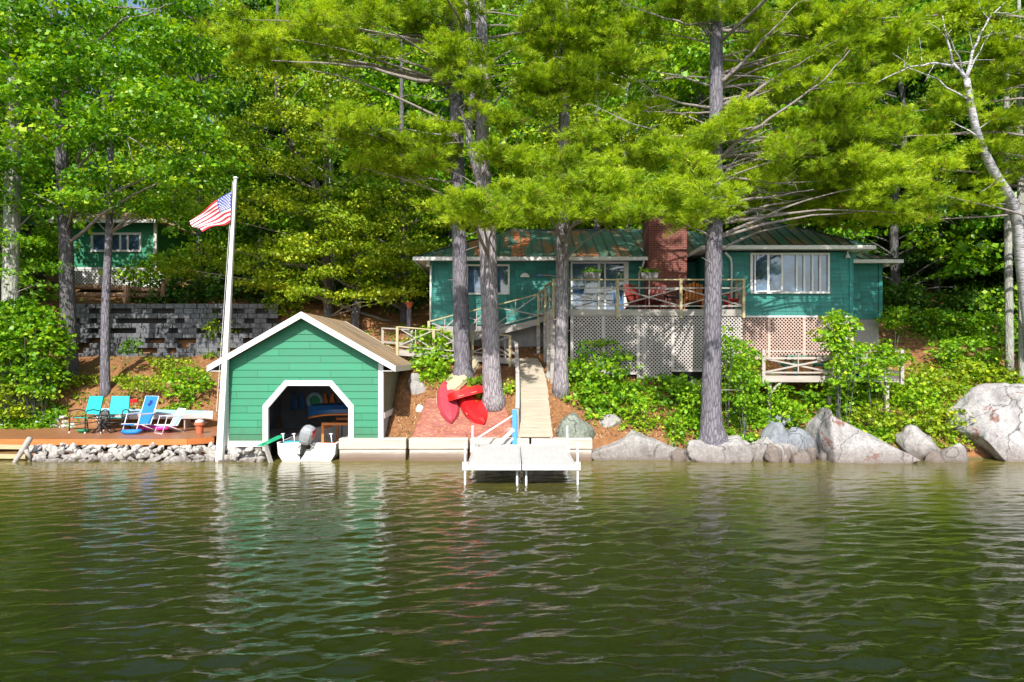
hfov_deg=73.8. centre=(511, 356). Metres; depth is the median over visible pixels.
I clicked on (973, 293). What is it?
shrub
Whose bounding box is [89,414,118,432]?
folding table
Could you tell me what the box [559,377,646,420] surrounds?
shrub
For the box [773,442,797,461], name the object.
boulder
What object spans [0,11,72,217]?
forest spruce
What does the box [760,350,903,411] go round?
platform
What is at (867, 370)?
shrub
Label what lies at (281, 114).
hemlock tree
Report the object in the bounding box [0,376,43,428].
shrub
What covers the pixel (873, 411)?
shrub
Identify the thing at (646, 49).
forest hemlock
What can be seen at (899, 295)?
shrub
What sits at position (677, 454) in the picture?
rock
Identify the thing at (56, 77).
maple tree
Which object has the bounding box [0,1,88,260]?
forest maple
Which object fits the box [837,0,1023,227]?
pine tree
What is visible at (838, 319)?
shrub
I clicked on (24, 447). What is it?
wooden dock brace
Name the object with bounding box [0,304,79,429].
shrub
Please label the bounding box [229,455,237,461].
riprap rock
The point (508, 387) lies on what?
shrub
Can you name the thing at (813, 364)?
picnic table
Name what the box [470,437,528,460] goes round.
bulkhead timber
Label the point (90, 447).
riprap rock
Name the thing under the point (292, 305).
shrub
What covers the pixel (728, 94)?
forest spruce
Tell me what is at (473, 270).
window
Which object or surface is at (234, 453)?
riprap rock
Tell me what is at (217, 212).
flag
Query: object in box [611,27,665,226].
forest hemlock
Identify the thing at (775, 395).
shrub
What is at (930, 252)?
forest hemlock
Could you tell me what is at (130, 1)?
sky
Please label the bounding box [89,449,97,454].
riprap rock
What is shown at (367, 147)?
forest maple
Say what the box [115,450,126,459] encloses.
riprap rock
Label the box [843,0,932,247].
forest hemlock
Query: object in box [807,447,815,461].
rock
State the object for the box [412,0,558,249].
forest beech
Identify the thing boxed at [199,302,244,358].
shrub
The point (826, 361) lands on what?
shrub
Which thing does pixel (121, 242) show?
window
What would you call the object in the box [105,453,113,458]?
riprap rock
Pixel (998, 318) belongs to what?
shrub
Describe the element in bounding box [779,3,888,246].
forest spruce
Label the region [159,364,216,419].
shrub
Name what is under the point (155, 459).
riprap rock
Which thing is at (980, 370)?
shrub
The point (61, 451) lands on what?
riprap rock
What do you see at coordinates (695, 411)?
shrub
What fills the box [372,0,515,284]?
forest maple
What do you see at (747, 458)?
rock
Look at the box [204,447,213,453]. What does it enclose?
riprap rock
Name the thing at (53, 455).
riprap rock
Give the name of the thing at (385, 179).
forest hemlock
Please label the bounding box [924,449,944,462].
boulder
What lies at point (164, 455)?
riprap rock
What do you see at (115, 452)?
riprap rock
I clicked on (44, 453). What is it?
riprap rock
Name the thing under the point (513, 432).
gangway rail
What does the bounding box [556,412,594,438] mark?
boulder
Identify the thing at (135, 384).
shrub
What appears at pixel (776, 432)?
boulder
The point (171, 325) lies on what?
retaining wall
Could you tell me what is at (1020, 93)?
forest tree
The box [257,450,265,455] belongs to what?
riprap rock
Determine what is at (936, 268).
forest spruce
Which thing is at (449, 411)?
canoe
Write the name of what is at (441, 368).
shrub
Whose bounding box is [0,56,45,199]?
forest beech
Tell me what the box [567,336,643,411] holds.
shrub
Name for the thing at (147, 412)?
beach chair
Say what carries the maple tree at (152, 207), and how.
on the ground at (370, 325)
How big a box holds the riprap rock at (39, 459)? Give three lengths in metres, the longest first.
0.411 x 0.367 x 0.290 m
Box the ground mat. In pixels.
[412,398,511,445]
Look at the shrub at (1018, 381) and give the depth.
25.03 m
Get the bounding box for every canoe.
[436,380,459,423]
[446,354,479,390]
[458,385,487,424]
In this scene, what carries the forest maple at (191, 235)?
on the ground at (370, 325)
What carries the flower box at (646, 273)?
on the raised deck at (662, 341)
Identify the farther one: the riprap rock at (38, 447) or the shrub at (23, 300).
the shrub at (23, 300)
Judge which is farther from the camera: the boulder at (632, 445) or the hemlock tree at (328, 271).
the hemlock tree at (328, 271)
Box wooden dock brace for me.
[12,436,32,462]
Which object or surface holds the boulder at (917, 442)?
on the ground at (370, 325)
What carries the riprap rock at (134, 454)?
on the riprap rock at (126, 454)
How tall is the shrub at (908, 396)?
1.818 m
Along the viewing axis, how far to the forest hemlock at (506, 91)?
43.38 m
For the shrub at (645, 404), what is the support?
on the ground at (370, 325)
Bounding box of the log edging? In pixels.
[20,281,166,303]
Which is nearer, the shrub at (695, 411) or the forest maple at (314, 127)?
the shrub at (695, 411)
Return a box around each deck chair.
[623,283,651,308]
[645,283,667,308]
[682,282,703,308]
[722,293,746,308]
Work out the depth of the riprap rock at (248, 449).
22.32 m
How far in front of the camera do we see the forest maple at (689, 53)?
35.23 m
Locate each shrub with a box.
[0,295,59,427]
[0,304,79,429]
[0,309,50,428]
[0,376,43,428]
[8,359,71,428]
[59,371,99,397]
[110,373,170,408]
[115,337,144,380]
[143,355,197,381]
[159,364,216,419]
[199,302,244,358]
[259,289,314,318]
[406,325,452,368]
[411,343,456,387]
[463,376,482,400]
[502,376,515,394]
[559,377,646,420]
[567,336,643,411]
[607,395,667,430]
[631,414,665,433]
[637,373,701,417]
[663,413,699,446]
[671,378,701,438]
[721,323,747,439]
[721,339,769,430]
[724,347,767,445]
[741,373,796,421]
[746,396,812,429]
[794,377,876,427]
[807,308,864,426]
[820,327,868,432]
[825,342,872,384]
[828,352,902,408]
[842,397,919,442]
[851,354,898,441]
[860,338,917,435]
[875,304,915,361]
[875,375,943,426]
[883,281,933,324]
[891,361,969,408]
[902,307,994,342]
[907,403,976,449]
[924,334,1015,379]
[938,289,1017,321]
[947,357,1023,388]
[961,309,1017,351]
[997,376,1023,383]
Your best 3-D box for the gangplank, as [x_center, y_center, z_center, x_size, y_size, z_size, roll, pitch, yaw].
[-7.888,2.749,22.350,0.280,0.245,0.981,0,0,23]
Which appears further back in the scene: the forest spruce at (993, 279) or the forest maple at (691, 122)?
the forest maple at (691, 122)
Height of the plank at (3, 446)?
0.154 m
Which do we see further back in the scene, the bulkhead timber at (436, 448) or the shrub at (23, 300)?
the shrub at (23, 300)
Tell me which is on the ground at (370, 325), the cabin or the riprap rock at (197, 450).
the cabin
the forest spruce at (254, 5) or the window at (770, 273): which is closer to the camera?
the window at (770, 273)
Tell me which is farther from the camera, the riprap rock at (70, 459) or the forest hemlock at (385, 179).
the forest hemlock at (385, 179)
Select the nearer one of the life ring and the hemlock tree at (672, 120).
the life ring
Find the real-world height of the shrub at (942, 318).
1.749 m
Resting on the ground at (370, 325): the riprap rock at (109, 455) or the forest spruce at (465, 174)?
the forest spruce at (465, 174)
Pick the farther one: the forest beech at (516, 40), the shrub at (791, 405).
the forest beech at (516, 40)
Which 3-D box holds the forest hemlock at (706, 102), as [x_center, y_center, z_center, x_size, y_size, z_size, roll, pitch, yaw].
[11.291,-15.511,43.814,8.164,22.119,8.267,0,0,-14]
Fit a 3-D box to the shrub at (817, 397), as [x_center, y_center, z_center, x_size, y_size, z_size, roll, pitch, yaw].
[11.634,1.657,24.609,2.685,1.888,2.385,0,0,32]
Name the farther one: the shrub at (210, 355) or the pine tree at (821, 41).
the shrub at (210, 355)
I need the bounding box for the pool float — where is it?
[136,423,176,430]
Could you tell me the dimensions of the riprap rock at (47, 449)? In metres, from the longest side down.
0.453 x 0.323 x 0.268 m
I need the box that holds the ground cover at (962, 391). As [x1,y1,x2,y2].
[2,302,1017,448]
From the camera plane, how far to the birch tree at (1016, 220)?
22.57 m
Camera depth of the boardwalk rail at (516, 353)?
24.18 m
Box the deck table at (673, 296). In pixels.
[662,295,684,308]
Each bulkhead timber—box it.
[339,437,407,460]
[409,437,468,460]
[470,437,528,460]
[531,437,592,460]
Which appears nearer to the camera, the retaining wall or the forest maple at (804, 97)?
the retaining wall
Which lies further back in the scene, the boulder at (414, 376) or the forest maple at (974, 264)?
the forest maple at (974, 264)
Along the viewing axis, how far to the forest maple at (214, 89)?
54.04 m
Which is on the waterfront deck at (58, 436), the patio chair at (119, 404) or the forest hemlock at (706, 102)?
the patio chair at (119, 404)
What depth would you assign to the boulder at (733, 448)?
22.11 m
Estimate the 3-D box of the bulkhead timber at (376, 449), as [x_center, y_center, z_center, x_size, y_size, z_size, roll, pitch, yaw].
[-4.563,3.335,22.490,2.209,1.330,0.420,0,0,0]
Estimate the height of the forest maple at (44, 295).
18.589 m
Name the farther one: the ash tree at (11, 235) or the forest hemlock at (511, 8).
the forest hemlock at (511, 8)
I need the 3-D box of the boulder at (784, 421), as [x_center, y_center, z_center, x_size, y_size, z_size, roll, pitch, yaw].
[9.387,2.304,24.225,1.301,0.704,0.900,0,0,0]
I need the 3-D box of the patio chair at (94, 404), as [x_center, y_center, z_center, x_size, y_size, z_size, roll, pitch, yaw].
[-15.633,2.110,25.087,0.756,1.294,0.898,0,0,14]
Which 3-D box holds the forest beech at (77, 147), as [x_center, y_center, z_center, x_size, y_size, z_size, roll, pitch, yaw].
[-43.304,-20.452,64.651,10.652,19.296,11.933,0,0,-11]
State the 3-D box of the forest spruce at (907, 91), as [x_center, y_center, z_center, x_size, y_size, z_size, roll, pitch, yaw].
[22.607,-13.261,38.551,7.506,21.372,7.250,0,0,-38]
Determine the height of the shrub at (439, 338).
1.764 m
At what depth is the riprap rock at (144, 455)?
22.19 m
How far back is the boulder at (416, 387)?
24.84 m
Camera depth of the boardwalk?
24.00 m
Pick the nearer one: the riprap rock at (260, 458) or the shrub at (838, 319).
the riprap rock at (260, 458)
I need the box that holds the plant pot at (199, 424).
[194,419,204,433]
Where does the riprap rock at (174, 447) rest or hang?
on the riprap rock
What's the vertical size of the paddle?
0.270 m
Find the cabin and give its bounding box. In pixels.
[413,213,903,359]
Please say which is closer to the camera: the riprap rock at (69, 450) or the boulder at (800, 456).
the boulder at (800, 456)
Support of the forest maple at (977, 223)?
on the ground at (370, 325)
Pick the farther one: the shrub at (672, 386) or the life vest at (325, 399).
the life vest at (325, 399)
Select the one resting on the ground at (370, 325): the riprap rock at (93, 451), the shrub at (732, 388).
the shrub at (732, 388)
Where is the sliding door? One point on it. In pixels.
(610, 270)
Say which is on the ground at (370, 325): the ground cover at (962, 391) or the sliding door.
the ground cover at (962, 391)
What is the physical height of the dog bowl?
0.100 m
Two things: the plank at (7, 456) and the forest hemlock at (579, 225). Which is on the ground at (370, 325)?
the forest hemlock at (579, 225)
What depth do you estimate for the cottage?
39.49 m
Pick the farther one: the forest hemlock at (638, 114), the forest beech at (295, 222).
the forest hemlock at (638, 114)
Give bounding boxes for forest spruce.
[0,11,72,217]
[194,0,322,302]
[421,17,497,237]
[696,0,790,231]
[750,0,882,242]
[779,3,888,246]
[855,0,980,284]
[879,0,1003,293]
[926,135,1012,279]
[943,0,1023,292]
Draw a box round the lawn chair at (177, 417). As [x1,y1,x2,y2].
[154,408,185,433]
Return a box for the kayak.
[447,385,482,401]
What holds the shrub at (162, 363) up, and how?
on the ground at (370, 325)
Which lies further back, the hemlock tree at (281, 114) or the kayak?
the hemlock tree at (281, 114)
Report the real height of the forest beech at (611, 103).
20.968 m
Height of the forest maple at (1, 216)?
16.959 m
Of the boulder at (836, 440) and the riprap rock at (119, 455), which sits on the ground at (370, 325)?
the boulder at (836, 440)
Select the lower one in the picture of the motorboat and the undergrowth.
the motorboat
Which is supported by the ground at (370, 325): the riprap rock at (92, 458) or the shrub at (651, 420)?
the shrub at (651, 420)
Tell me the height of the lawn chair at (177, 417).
0.876 m
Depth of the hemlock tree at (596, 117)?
36.03 m
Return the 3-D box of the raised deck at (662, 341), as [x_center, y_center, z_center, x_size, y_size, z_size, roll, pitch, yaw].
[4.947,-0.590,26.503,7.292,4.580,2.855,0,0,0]
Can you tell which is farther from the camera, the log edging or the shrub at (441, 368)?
the log edging
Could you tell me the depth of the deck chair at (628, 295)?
26.51 m
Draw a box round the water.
[0,445,1023,681]
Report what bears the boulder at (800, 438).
on the ground at (370, 325)
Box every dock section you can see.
[462,426,520,484]
[520,426,580,484]
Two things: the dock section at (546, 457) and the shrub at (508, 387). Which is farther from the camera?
the shrub at (508, 387)
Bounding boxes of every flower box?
[581,266,601,278]
[638,266,660,278]
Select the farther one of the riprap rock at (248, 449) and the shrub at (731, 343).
the shrub at (731, 343)
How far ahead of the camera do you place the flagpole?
22.07 m
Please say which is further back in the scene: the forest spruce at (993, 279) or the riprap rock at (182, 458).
the forest spruce at (993, 279)
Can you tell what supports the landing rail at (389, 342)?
on the ground at (370, 325)
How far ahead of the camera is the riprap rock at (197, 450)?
22.38 m
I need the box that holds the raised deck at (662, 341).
[547,278,744,387]
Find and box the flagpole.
[215,176,237,461]
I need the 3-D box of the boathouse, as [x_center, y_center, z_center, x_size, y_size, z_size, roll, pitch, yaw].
[-6.820,1.368,24.975,6.100,5.664,5.830,0,0,0]
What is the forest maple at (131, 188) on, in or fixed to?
on the ground at (370, 325)
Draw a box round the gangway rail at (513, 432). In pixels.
[477,409,516,444]
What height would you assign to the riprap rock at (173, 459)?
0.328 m
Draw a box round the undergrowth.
[47,227,1017,361]
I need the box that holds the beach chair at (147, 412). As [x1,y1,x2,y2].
[121,396,158,433]
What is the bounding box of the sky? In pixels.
[40,0,876,193]
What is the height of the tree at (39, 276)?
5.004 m
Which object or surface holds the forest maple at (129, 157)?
on the ground at (370, 325)
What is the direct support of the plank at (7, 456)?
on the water
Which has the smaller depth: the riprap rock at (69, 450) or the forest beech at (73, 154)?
the riprap rock at (69, 450)
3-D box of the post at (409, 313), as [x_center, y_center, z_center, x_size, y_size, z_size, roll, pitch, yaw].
[-4.439,-1.511,29.500,0.380,1.700,0.380,0,0,0]
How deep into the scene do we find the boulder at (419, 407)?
24.00 m
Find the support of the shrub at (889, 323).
on the ground at (370, 325)
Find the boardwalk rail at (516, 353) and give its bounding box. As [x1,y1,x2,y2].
[504,336,519,437]
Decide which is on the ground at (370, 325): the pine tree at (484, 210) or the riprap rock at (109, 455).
the pine tree at (484, 210)
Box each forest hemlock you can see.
[106,0,230,239]
[345,42,446,244]
[431,0,525,235]
[494,0,525,181]
[502,0,618,229]
[570,4,641,228]
[592,2,661,141]
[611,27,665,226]
[636,22,743,230]
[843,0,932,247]
[898,36,1023,282]
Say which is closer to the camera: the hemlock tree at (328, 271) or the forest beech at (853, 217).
the hemlock tree at (328, 271)
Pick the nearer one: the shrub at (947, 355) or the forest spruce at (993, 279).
the shrub at (947, 355)
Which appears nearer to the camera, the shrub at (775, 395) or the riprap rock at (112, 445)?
the riprap rock at (112, 445)
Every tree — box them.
[0,0,260,382]
[0,1,77,406]
[0,208,47,301]
[50,37,210,397]
[152,40,451,321]
[192,0,581,380]
[196,0,374,328]
[212,40,429,317]
[352,0,600,410]
[485,0,695,398]
[507,74,650,228]
[581,0,951,445]
[621,3,815,215]
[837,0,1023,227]
[878,0,1023,332]
[955,19,1023,371]
[968,0,1023,383]
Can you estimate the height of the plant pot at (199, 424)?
0.500 m
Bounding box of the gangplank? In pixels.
[257,435,284,445]
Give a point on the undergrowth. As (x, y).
(176, 292)
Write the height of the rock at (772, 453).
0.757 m
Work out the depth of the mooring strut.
21.88 m
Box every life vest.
[291,393,304,408]
[322,393,335,402]
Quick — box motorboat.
[277,422,347,460]
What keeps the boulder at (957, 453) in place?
on the ground at (370, 325)
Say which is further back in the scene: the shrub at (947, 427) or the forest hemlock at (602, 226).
the forest hemlock at (602, 226)
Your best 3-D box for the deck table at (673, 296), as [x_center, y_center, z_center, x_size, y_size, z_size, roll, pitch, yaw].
[6.175,-2.029,26.100,0.840,0.562,0.840,0,0,0]
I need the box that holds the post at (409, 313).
[405,302,413,337]
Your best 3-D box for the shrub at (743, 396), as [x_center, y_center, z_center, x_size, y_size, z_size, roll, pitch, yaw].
[7.956,1.462,23.170,1.429,3.580,1.466,0,0,0]
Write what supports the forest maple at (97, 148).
on the ground at (370, 325)
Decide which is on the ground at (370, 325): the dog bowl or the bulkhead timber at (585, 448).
the bulkhead timber at (585, 448)
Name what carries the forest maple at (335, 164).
on the ground at (370, 325)
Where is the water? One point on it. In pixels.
(278, 569)
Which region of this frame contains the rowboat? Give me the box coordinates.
[307,403,347,418]
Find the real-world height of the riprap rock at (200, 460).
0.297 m
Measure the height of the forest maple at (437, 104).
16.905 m
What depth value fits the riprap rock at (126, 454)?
22.26 m
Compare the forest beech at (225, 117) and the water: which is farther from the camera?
the forest beech at (225, 117)
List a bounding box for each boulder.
[407,373,420,382]
[408,380,425,393]
[416,404,422,411]
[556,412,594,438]
[592,430,684,459]
[599,414,621,427]
[684,435,757,462]
[751,436,772,460]
[760,422,788,442]
[763,412,792,425]
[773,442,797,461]
[787,427,816,458]
[790,449,811,462]
[805,407,919,463]
[895,424,940,459]
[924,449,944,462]
[940,443,968,462]
[944,382,1023,461]
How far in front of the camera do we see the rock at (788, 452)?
22.23 m
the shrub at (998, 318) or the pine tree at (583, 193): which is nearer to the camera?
the pine tree at (583, 193)
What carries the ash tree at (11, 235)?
on the ground at (370, 325)
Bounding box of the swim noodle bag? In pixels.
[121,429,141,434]
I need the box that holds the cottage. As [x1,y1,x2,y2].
[46,206,205,286]
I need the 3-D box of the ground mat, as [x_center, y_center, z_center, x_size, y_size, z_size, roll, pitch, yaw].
[-1.653,2.263,23.619,3.453,1.594,1.757,0,0,0]
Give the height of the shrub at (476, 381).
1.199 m
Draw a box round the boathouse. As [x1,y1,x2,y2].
[207,312,412,459]
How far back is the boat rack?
24.58 m
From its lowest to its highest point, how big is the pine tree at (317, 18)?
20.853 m
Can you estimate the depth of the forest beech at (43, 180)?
40.01 m
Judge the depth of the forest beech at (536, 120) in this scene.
48.38 m
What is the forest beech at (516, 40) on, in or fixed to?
on the ground at (370, 325)
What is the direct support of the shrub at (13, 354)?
on the ground at (370, 325)
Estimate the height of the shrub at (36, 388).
3.073 m
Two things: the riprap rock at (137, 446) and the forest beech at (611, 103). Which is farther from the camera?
the forest beech at (611, 103)
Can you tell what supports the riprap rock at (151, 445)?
on the riprap rock
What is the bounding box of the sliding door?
[571,262,628,308]
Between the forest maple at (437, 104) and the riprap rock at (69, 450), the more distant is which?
the forest maple at (437, 104)
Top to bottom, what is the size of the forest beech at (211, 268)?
16.105 m
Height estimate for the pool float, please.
0.288 m
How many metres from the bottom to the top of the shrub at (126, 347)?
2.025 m
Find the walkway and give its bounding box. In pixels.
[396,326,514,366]
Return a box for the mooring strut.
[263,445,272,462]
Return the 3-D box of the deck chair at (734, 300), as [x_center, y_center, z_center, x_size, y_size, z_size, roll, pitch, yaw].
[8.334,-2.311,25.889,0.780,1.154,0.861,0,0,-10]
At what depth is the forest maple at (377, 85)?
35.68 m
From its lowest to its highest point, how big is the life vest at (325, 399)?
0.650 m
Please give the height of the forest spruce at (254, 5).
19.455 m
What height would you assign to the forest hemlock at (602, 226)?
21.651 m
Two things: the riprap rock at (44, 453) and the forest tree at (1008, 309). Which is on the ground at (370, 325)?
the forest tree at (1008, 309)
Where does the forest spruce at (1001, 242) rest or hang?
on the ground at (370, 325)
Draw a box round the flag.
[190,192,230,231]
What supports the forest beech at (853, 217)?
on the ground at (370, 325)
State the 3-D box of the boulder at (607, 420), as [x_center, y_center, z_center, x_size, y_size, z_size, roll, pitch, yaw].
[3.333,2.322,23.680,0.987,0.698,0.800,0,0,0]
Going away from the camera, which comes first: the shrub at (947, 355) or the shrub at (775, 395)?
the shrub at (775, 395)
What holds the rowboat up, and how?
in the boathouse
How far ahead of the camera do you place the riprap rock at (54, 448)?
22.36 m
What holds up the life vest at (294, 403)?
hanging from the boathouse
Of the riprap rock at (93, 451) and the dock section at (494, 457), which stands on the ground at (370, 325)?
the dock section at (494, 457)
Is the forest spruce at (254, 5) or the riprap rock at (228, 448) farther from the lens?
the forest spruce at (254, 5)
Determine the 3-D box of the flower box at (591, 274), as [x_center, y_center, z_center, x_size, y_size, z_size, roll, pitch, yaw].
[2.920,-3.113,25.128,0.845,0.496,0.368,0,0,0]
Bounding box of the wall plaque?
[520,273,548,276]
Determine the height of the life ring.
0.697 m
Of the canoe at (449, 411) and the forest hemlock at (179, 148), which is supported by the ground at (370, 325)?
the forest hemlock at (179, 148)
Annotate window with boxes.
[90,233,141,251]
[467,264,509,294]
[750,253,829,293]
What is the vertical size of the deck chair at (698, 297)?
1.209 m
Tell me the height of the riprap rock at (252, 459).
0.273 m
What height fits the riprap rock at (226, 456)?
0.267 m
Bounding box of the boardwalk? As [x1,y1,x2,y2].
[511,358,552,437]
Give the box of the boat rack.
[321,418,347,441]
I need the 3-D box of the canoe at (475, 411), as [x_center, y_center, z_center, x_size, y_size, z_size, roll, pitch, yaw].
[-1.378,1.735,24.127,0.893,0.409,2.226,3,31,-28]
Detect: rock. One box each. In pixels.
[29,444,42,452]
[36,457,45,461]
[37,451,46,456]
[44,444,52,453]
[45,458,61,461]
[48,453,60,458]
[51,445,59,453]
[56,446,65,454]
[65,446,76,452]
[65,457,76,461]
[74,448,89,460]
[79,451,86,458]
[86,444,95,449]
[87,454,98,461]
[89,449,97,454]
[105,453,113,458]
[106,444,117,447]
[112,449,118,459]
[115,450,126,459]
[123,451,133,457]
[127,452,138,457]
[132,444,142,448]
[140,453,150,458]
[145,457,160,461]
[149,442,154,448]
[160,452,168,458]
[165,456,179,462]
[170,445,179,450]
[179,455,188,461]
[184,445,191,452]
[192,447,202,453]
[193,458,204,462]
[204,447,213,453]
[223,454,229,460]
[225,446,239,450]
[227,449,238,457]
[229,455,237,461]
[245,447,254,452]
[249,457,256,461]
[256,456,266,461]
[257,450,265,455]
[670,448,684,460]
[741,452,753,462]
[763,443,781,462]
[786,446,791,460]
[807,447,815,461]
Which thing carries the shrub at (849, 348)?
on the ground at (370, 325)
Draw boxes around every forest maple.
[0,0,94,302]
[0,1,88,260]
[0,169,4,315]
[1,11,133,237]
[28,11,165,223]
[82,0,291,293]
[92,73,172,207]
[114,31,207,207]
[184,4,233,198]
[211,3,369,281]
[254,6,383,243]
[268,0,472,283]
[316,0,473,290]
[336,3,389,239]
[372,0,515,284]
[618,0,809,233]
[664,89,708,229]
[723,0,833,231]
[787,0,1014,293]
[937,0,1023,316]
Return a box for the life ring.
[306,392,322,405]
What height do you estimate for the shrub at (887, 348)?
3.502 m
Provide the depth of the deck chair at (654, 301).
26.47 m
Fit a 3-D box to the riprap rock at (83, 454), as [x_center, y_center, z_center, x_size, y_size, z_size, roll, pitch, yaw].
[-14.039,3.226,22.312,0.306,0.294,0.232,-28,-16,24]
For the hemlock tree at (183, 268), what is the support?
on the ground at (370, 325)
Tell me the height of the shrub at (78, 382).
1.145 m
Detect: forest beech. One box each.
[0,23,54,212]
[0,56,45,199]
[26,0,187,244]
[31,83,99,207]
[170,10,322,252]
[179,45,321,279]
[217,0,432,302]
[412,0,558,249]
[463,27,547,177]
[490,0,629,228]
[498,58,594,228]
[555,0,707,232]
[851,64,927,239]
[961,110,1016,283]
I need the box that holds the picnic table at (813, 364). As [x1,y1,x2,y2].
[777,355,828,375]
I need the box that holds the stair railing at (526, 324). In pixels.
[427,281,551,361]
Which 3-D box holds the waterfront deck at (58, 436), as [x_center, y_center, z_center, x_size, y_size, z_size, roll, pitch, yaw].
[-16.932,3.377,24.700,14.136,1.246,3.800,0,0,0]
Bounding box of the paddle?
[130,399,137,405]
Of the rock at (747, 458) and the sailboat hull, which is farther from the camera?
the sailboat hull
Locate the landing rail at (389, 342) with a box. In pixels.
[381,327,412,360]
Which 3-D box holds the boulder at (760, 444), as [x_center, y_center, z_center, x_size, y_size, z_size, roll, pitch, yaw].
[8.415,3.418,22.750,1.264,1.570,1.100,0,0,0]
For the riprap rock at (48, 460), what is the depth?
22.15 m
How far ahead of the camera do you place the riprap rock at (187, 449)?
22.57 m
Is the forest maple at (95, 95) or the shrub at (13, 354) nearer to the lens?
the shrub at (13, 354)
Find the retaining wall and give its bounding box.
[59,304,280,357]
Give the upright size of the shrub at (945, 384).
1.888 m
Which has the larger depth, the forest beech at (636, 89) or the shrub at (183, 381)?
the forest beech at (636, 89)
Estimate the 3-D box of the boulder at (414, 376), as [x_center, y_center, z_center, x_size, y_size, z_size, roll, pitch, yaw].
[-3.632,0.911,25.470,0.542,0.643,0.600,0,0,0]
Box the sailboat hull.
[95,408,212,428]
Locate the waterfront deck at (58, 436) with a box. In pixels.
[0,428,216,454]
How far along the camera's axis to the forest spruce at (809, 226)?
38.96 m
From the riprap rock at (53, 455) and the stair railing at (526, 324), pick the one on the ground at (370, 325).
the stair railing at (526, 324)
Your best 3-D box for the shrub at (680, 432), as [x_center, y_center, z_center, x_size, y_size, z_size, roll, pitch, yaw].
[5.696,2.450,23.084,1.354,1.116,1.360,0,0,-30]
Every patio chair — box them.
[68,396,104,432]
[100,396,130,432]
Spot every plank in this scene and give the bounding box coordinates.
[0,444,27,448]
[0,454,26,458]
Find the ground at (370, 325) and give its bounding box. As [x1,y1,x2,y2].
[0,199,1017,458]
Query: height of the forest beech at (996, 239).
15.918 m
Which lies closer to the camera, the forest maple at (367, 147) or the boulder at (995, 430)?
the boulder at (995, 430)
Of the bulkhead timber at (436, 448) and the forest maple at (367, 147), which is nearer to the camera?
the bulkhead timber at (436, 448)
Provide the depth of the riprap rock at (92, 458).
22.07 m
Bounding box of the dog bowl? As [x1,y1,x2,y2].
[76,429,90,432]
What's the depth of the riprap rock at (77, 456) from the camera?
22.32 m

